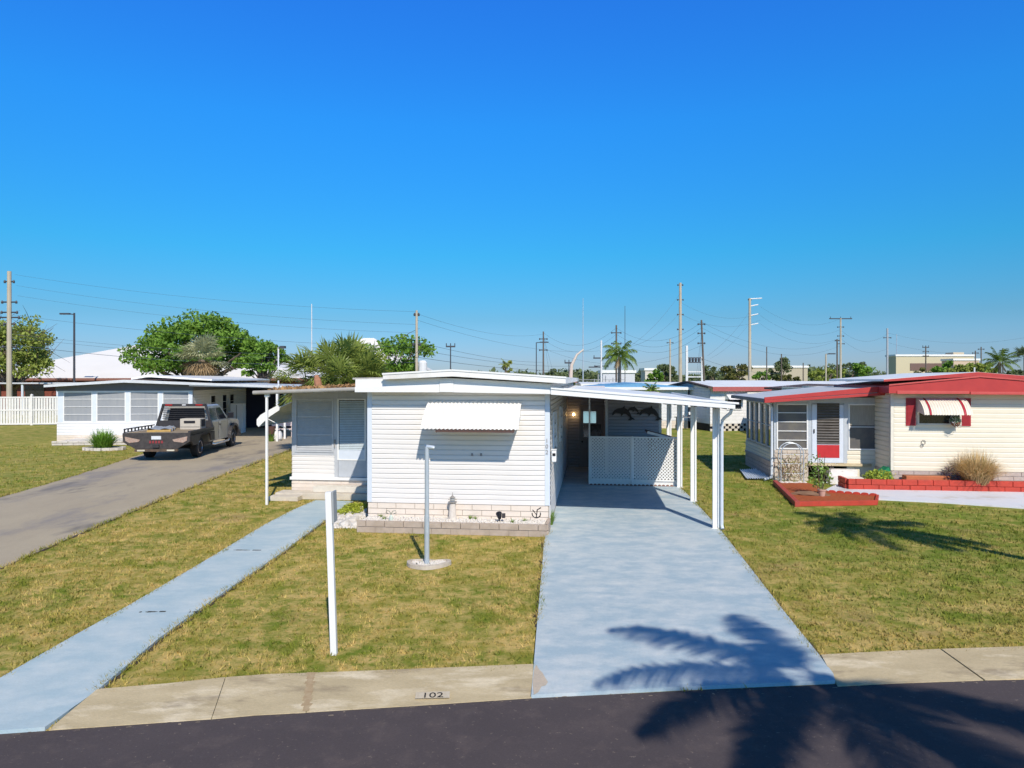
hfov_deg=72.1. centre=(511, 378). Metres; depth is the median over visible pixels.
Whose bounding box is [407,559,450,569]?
stone ring
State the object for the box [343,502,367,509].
succulent clump
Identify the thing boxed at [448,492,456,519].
lighthouse ornament
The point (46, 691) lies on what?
path
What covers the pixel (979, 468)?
ornamental grass
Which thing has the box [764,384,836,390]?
mobile home
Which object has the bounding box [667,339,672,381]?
utility pole
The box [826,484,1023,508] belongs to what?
path
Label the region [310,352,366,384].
fan palm
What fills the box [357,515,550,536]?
brick planter
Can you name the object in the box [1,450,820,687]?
soil edge
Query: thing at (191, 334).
power line
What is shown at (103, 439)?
spiky bush
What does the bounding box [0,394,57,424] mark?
vinyl fence
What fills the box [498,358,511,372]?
feather palm
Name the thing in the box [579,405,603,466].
door
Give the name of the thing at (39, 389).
window
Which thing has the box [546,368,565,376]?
tree
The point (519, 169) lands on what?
sky
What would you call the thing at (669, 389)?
mobile home
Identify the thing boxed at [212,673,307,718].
kerb
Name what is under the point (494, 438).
mobile home
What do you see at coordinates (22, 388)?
covered walkway
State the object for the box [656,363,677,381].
tree
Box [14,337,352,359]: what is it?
power line
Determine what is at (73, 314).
lamp post
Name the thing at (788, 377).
tree
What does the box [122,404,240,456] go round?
pickup truck
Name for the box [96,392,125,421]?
window
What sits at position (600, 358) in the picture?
utility pole
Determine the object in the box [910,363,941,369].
window
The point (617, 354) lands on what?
feather palm
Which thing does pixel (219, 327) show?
oak tree
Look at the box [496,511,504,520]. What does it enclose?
garden spotlight
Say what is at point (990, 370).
tree
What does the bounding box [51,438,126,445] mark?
edging wall
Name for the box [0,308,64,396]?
oak tree
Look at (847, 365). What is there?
tree
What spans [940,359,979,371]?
building
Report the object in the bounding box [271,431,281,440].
white urn
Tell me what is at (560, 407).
window
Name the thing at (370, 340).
assembly hall
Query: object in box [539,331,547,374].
utility pole
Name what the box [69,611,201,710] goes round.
path joint
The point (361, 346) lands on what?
fan palm
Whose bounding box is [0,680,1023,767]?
road
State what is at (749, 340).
utility pole
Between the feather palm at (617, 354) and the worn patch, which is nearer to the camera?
the worn patch
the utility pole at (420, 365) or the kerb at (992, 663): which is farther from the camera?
the utility pole at (420, 365)
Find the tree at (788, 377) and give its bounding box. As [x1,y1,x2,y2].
[777,374,801,380]
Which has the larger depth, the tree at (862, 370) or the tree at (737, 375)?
the tree at (862, 370)
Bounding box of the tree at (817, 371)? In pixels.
[807,368,845,380]
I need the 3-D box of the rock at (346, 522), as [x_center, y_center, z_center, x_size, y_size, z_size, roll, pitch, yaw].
[-3.642,3.167,15.299,0.260,0.201,0.356,0,0,0]
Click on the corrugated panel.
(755, 473)
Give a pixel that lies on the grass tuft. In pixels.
(552, 517)
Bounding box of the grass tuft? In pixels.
[550,509,555,524]
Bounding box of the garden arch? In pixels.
[774,442,810,481]
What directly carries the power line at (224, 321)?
attached to the utility pole at (420, 365)
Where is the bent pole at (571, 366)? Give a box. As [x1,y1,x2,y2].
[569,349,583,377]
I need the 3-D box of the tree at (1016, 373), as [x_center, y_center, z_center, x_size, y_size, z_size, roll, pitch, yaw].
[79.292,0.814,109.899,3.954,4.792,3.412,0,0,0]
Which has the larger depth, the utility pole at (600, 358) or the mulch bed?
the utility pole at (600, 358)
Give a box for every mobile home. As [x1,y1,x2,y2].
[44,375,300,440]
[252,369,738,529]
[576,382,678,385]
[584,382,693,427]
[670,381,849,430]
[705,380,773,380]
[731,372,1023,480]
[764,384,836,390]
[839,381,867,383]
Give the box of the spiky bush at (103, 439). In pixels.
[85,427,119,447]
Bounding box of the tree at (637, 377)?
[635,371,640,381]
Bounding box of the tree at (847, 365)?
[827,361,866,381]
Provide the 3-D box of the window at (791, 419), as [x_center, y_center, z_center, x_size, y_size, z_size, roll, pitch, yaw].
[8.836,1.500,22.205,0.953,1.440,0.047,0,0,6]
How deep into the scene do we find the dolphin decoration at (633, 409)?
23.36 m
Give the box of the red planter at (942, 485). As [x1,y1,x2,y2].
[838,476,1023,491]
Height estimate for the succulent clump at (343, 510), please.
0.239 m
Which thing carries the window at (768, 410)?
in the mobile home at (890, 421)
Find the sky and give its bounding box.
[0,0,1023,376]
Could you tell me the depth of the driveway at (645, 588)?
9.75 m
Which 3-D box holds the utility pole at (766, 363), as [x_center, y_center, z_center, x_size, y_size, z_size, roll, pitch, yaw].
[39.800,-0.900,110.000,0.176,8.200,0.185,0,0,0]
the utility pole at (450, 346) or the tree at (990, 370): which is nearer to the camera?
the utility pole at (450, 346)
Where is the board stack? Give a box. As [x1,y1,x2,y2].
[146,425,175,431]
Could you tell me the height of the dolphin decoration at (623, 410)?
0.502 m
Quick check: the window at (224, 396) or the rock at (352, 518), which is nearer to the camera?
the rock at (352, 518)
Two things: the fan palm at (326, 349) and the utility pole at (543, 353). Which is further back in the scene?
the utility pole at (543, 353)
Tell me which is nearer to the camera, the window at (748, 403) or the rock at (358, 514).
the rock at (358, 514)
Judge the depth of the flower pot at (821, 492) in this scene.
18.75 m
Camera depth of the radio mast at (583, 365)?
139.95 m
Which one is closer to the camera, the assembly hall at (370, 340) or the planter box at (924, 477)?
the planter box at (924, 477)
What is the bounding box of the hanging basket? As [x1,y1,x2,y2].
[949,415,961,428]
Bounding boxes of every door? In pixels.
[334,399,366,476]
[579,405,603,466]
[812,403,843,462]
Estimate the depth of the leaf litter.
18.00 m
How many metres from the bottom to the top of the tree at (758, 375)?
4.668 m
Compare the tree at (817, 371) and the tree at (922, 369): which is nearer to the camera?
the tree at (922, 369)
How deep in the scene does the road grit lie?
7.04 m
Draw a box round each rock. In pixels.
[339,519,350,526]
[345,516,359,521]
[353,513,362,516]
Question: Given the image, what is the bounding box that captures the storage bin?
[645,429,674,479]
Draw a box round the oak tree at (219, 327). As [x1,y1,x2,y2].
[117,308,273,375]
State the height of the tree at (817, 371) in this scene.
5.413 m
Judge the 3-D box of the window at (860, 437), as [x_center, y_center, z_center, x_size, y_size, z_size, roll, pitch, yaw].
[10.997,1.500,21.959,0.970,1.440,0.047,0,0,7]
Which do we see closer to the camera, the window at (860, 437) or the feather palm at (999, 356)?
the window at (860, 437)
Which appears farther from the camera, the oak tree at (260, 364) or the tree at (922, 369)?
the tree at (922, 369)
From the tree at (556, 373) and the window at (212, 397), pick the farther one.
the tree at (556, 373)
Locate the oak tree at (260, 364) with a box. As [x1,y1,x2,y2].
[241,336,290,382]
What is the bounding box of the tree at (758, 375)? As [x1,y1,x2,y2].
[751,371,769,379]
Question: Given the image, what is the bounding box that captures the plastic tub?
[873,466,891,478]
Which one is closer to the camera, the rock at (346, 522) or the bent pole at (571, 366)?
the rock at (346, 522)
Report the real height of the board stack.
0.154 m
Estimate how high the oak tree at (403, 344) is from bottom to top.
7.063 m
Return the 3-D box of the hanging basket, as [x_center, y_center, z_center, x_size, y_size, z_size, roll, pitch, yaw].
[12.851,1.134,20.391,0.326,0.667,0.355,0,0,7]
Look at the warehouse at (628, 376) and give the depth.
120.00 m
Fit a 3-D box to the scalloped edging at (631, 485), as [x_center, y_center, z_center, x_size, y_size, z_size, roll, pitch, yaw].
[3.531,3.151,20.857,2.470,0.055,0.060,0,0,7]
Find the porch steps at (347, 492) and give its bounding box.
[268,484,366,500]
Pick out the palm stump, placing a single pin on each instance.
(317, 380)
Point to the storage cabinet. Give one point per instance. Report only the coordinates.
(238, 410)
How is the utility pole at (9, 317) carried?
on the lawn ground at (28, 435)
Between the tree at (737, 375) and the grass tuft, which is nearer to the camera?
the grass tuft
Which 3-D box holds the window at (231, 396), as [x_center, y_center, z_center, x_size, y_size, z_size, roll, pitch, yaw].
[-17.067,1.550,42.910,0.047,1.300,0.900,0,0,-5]
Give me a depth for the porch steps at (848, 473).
21.63 m
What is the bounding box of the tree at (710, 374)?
[700,365,735,379]
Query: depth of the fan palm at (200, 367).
49.47 m
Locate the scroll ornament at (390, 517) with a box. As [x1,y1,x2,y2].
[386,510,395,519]
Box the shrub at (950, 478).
[941,465,960,479]
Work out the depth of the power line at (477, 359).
63.39 m
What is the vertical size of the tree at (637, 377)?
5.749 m
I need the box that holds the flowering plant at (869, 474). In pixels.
[862,469,895,479]
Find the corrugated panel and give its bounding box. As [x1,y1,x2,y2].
[740,468,767,478]
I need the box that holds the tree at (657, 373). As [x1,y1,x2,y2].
[644,368,663,381]
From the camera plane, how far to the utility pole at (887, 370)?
119.96 m
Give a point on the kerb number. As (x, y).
(441, 694)
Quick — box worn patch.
[533,665,547,693]
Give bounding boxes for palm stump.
[314,375,321,385]
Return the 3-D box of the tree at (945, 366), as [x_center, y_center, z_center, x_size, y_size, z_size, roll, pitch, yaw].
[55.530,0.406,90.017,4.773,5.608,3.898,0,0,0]
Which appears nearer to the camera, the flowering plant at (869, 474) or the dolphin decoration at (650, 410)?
the flowering plant at (869, 474)
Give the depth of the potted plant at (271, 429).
35.79 m
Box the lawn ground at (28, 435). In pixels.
[0,411,1023,730]
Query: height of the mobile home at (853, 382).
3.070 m
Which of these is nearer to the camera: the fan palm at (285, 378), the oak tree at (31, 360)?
the fan palm at (285, 378)
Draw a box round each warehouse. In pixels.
[598,370,635,381]
[640,368,657,381]
[733,366,808,380]
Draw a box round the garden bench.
[272,422,291,436]
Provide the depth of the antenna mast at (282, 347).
39.96 m
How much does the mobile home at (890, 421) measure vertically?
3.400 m
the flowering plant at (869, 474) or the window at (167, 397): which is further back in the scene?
the window at (167, 397)
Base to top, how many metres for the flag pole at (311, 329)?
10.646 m
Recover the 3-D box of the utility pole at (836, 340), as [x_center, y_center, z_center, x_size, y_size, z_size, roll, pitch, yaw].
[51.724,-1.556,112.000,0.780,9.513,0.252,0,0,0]
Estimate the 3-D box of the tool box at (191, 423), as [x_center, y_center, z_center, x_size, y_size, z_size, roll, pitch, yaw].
[-13.199,1.855,29.143,0.820,0.440,0.655,0,0,-4]
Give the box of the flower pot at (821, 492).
[817,489,825,495]
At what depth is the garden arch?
21.37 m
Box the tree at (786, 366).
[763,357,792,380]
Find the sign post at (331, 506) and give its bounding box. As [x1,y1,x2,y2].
[325,490,337,655]
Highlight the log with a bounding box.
[791,491,829,495]
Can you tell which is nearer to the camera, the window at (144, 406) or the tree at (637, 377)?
the window at (144, 406)
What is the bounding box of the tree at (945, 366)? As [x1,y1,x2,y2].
[929,360,959,372]
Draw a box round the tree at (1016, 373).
[1005,369,1023,375]
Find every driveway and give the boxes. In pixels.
[0,427,291,568]
[531,467,834,697]
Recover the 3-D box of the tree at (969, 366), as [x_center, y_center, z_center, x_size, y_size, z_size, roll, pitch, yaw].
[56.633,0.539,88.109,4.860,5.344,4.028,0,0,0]
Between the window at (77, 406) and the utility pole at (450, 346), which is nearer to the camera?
the window at (77, 406)
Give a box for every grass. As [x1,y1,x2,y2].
[936,448,1014,485]
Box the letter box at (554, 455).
[551,449,556,461]
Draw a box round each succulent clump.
[337,507,362,514]
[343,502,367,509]
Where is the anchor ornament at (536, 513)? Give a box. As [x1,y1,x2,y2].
[532,507,540,517]
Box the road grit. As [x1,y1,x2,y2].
[11,681,1014,737]
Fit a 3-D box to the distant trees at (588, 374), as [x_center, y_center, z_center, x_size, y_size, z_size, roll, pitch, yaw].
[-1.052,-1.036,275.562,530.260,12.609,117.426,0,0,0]
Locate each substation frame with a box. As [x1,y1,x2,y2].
[579,374,623,385]
[685,346,702,380]
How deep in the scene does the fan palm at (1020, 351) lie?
94.99 m
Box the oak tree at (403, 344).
[343,328,437,377]
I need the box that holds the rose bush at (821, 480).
[807,452,842,489]
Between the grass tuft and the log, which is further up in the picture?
the log
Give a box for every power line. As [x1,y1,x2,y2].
[11,344,414,364]
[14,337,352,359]
[15,334,289,354]
[16,285,392,323]
[17,315,414,347]
[20,275,413,311]
[22,296,409,332]
[418,320,590,351]
[418,357,562,370]
[419,342,523,361]
[422,350,536,365]
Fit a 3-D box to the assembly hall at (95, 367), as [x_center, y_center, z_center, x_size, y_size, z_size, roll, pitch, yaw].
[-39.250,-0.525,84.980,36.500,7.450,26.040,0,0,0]
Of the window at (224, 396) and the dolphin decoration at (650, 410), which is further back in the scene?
the window at (224, 396)
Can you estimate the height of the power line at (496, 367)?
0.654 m
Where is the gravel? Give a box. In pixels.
[334,511,365,528]
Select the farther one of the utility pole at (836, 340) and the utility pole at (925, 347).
the utility pole at (925, 347)
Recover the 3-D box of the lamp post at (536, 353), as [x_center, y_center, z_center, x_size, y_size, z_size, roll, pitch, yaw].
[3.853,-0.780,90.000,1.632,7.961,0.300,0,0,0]
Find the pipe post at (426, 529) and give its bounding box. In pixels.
[424,445,434,563]
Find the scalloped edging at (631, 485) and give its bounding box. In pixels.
[589,484,673,486]
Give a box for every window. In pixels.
[25,385,44,405]
[63,392,91,421]
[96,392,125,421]
[130,392,158,421]
[162,392,188,419]
[210,395,215,403]
[222,394,226,415]
[229,393,234,411]
[295,399,333,452]
[552,410,556,448]
[559,405,562,440]
[727,399,741,409]
[746,400,750,440]
[751,401,755,441]
[756,402,760,443]
[761,402,765,445]
[766,403,772,447]
[776,404,807,449]
[848,404,875,449]
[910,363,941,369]
[917,399,961,424]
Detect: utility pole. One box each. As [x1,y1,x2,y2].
[0,271,19,419]
[412,310,426,370]
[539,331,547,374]
[589,340,608,381]
[611,325,621,381]
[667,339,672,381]
[677,283,683,381]
[697,320,704,380]
[748,298,761,379]
[766,347,766,379]
[829,317,851,377]
[835,339,839,378]
[883,328,890,374]
[922,345,928,371]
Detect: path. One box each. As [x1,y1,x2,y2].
[0,500,352,733]
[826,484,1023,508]
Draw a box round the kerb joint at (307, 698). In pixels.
[301,672,315,710]
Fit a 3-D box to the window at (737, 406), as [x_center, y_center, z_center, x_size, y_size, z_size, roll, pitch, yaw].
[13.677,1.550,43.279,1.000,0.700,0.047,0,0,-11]
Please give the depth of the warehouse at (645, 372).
150.00 m
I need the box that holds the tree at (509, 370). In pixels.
[502,361,512,372]
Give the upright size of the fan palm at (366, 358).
4.933 m
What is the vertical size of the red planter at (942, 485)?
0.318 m
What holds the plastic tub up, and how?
on the lawn ground at (28, 435)
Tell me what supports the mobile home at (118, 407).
on the lawn ground at (28, 435)
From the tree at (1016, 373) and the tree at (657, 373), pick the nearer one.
the tree at (1016, 373)
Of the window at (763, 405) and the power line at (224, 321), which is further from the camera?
the power line at (224, 321)
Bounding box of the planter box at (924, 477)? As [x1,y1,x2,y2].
[902,474,949,479]
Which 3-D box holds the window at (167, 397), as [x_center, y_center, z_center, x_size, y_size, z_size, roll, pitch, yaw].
[-17.371,1.429,36.407,1.340,1.550,0.047,0,0,-5]
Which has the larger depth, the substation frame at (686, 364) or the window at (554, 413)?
the substation frame at (686, 364)
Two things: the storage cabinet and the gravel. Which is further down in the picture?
the gravel
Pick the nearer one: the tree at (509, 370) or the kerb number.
the kerb number
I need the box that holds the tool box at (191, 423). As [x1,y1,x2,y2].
[180,418,205,429]
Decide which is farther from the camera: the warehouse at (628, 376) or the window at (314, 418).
the warehouse at (628, 376)
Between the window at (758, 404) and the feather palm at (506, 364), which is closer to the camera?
the window at (758, 404)
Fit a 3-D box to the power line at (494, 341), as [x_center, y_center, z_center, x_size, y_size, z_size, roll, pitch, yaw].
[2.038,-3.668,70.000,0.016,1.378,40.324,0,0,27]
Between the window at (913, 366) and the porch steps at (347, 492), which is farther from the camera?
the window at (913, 366)
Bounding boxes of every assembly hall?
[0,345,341,408]
[318,338,430,377]
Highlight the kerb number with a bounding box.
[415,691,449,698]
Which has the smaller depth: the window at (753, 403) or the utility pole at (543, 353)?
the window at (753, 403)
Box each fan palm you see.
[171,332,229,375]
[269,347,327,406]
[284,336,364,401]
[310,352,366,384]
[313,331,388,383]
[344,340,394,384]
[1008,346,1023,373]
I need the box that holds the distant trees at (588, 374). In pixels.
[489,364,1019,385]
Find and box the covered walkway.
[0,382,80,414]
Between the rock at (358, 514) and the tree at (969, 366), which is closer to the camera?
the rock at (358, 514)
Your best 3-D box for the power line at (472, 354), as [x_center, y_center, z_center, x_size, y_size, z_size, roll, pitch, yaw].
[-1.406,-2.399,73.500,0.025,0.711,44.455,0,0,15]
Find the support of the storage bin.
on the driveway at (645, 588)
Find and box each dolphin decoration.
[612,406,634,420]
[628,406,639,413]
[639,406,661,420]
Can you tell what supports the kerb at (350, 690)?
on the lawn ground at (28, 435)
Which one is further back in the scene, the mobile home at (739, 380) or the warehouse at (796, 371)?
the warehouse at (796, 371)
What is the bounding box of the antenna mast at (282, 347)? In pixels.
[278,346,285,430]
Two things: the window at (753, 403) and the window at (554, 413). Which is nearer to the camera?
the window at (554, 413)
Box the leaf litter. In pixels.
[267,383,354,389]
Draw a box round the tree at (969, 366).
[945,362,987,372]
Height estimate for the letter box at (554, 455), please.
0.270 m
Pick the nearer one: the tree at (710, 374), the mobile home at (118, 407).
the mobile home at (118, 407)
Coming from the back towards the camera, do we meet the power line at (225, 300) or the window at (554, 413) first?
the power line at (225, 300)
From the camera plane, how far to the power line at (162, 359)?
54.02 m
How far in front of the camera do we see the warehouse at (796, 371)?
170.00 m
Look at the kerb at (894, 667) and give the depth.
7.72 m
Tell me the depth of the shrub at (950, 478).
20.26 m
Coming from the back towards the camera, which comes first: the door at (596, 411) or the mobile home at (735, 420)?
the mobile home at (735, 420)
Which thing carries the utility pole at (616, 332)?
on the lawn ground at (28, 435)
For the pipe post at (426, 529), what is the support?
in the stone ring
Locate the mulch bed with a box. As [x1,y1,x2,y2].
[773,480,878,506]
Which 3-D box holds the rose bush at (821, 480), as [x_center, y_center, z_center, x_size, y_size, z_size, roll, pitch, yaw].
[8.360,2.560,18.865,0.744,1.185,0.853,0,0,-22]
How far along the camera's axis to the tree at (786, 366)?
139.56 m
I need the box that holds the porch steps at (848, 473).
[826,469,863,484]
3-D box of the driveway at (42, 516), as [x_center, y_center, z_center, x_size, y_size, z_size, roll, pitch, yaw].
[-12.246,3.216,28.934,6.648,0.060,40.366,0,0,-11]
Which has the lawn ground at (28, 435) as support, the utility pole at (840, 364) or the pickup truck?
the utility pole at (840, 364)
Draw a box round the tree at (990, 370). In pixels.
[970,363,997,373]
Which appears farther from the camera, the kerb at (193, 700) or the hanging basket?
the hanging basket
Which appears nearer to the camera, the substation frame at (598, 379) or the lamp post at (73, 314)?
the lamp post at (73, 314)
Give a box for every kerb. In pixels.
[49,677,224,730]
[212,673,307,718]
[307,664,532,712]
[821,649,982,686]
[941,646,1023,679]
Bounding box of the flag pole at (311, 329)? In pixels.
[311,304,311,374]
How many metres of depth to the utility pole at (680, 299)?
99.82 m
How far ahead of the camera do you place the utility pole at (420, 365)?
51.93 m
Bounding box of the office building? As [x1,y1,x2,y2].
[885,352,974,373]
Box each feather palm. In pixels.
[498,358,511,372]
[602,340,637,382]
[642,380,659,391]
[981,346,1019,373]
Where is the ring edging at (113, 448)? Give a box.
[82,446,125,450]
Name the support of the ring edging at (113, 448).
on the lawn ground at (28, 435)
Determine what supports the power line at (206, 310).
attached to the utility pole at (420, 365)
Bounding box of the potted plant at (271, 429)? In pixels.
[268,426,275,440]
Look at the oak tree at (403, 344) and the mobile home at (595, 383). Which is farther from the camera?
the mobile home at (595, 383)
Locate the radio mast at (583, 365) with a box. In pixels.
[582,345,583,381]
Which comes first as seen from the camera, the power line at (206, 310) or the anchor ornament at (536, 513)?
the anchor ornament at (536, 513)
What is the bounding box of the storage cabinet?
[230,403,245,432]
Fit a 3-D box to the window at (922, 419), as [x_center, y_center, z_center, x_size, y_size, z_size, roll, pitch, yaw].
[12.505,0.979,20.611,1.215,0.752,0.047,0,0,6]
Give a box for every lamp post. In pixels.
[59,313,74,381]
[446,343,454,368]
[536,342,548,374]
[825,353,835,380]
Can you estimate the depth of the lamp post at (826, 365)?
89.92 m
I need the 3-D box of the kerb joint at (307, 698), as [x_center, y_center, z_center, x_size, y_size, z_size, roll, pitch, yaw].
[-2.063,3.164,7.149,0.114,0.047,0.814,0,0,-12]
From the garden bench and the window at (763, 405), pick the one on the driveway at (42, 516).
the garden bench
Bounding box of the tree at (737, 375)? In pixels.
[719,364,752,379]
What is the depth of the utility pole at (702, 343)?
84.91 m
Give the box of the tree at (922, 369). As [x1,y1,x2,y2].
[913,367,928,372]
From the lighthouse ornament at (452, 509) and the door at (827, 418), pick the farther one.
the door at (827, 418)
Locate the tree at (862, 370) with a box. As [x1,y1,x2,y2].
[851,362,875,376]

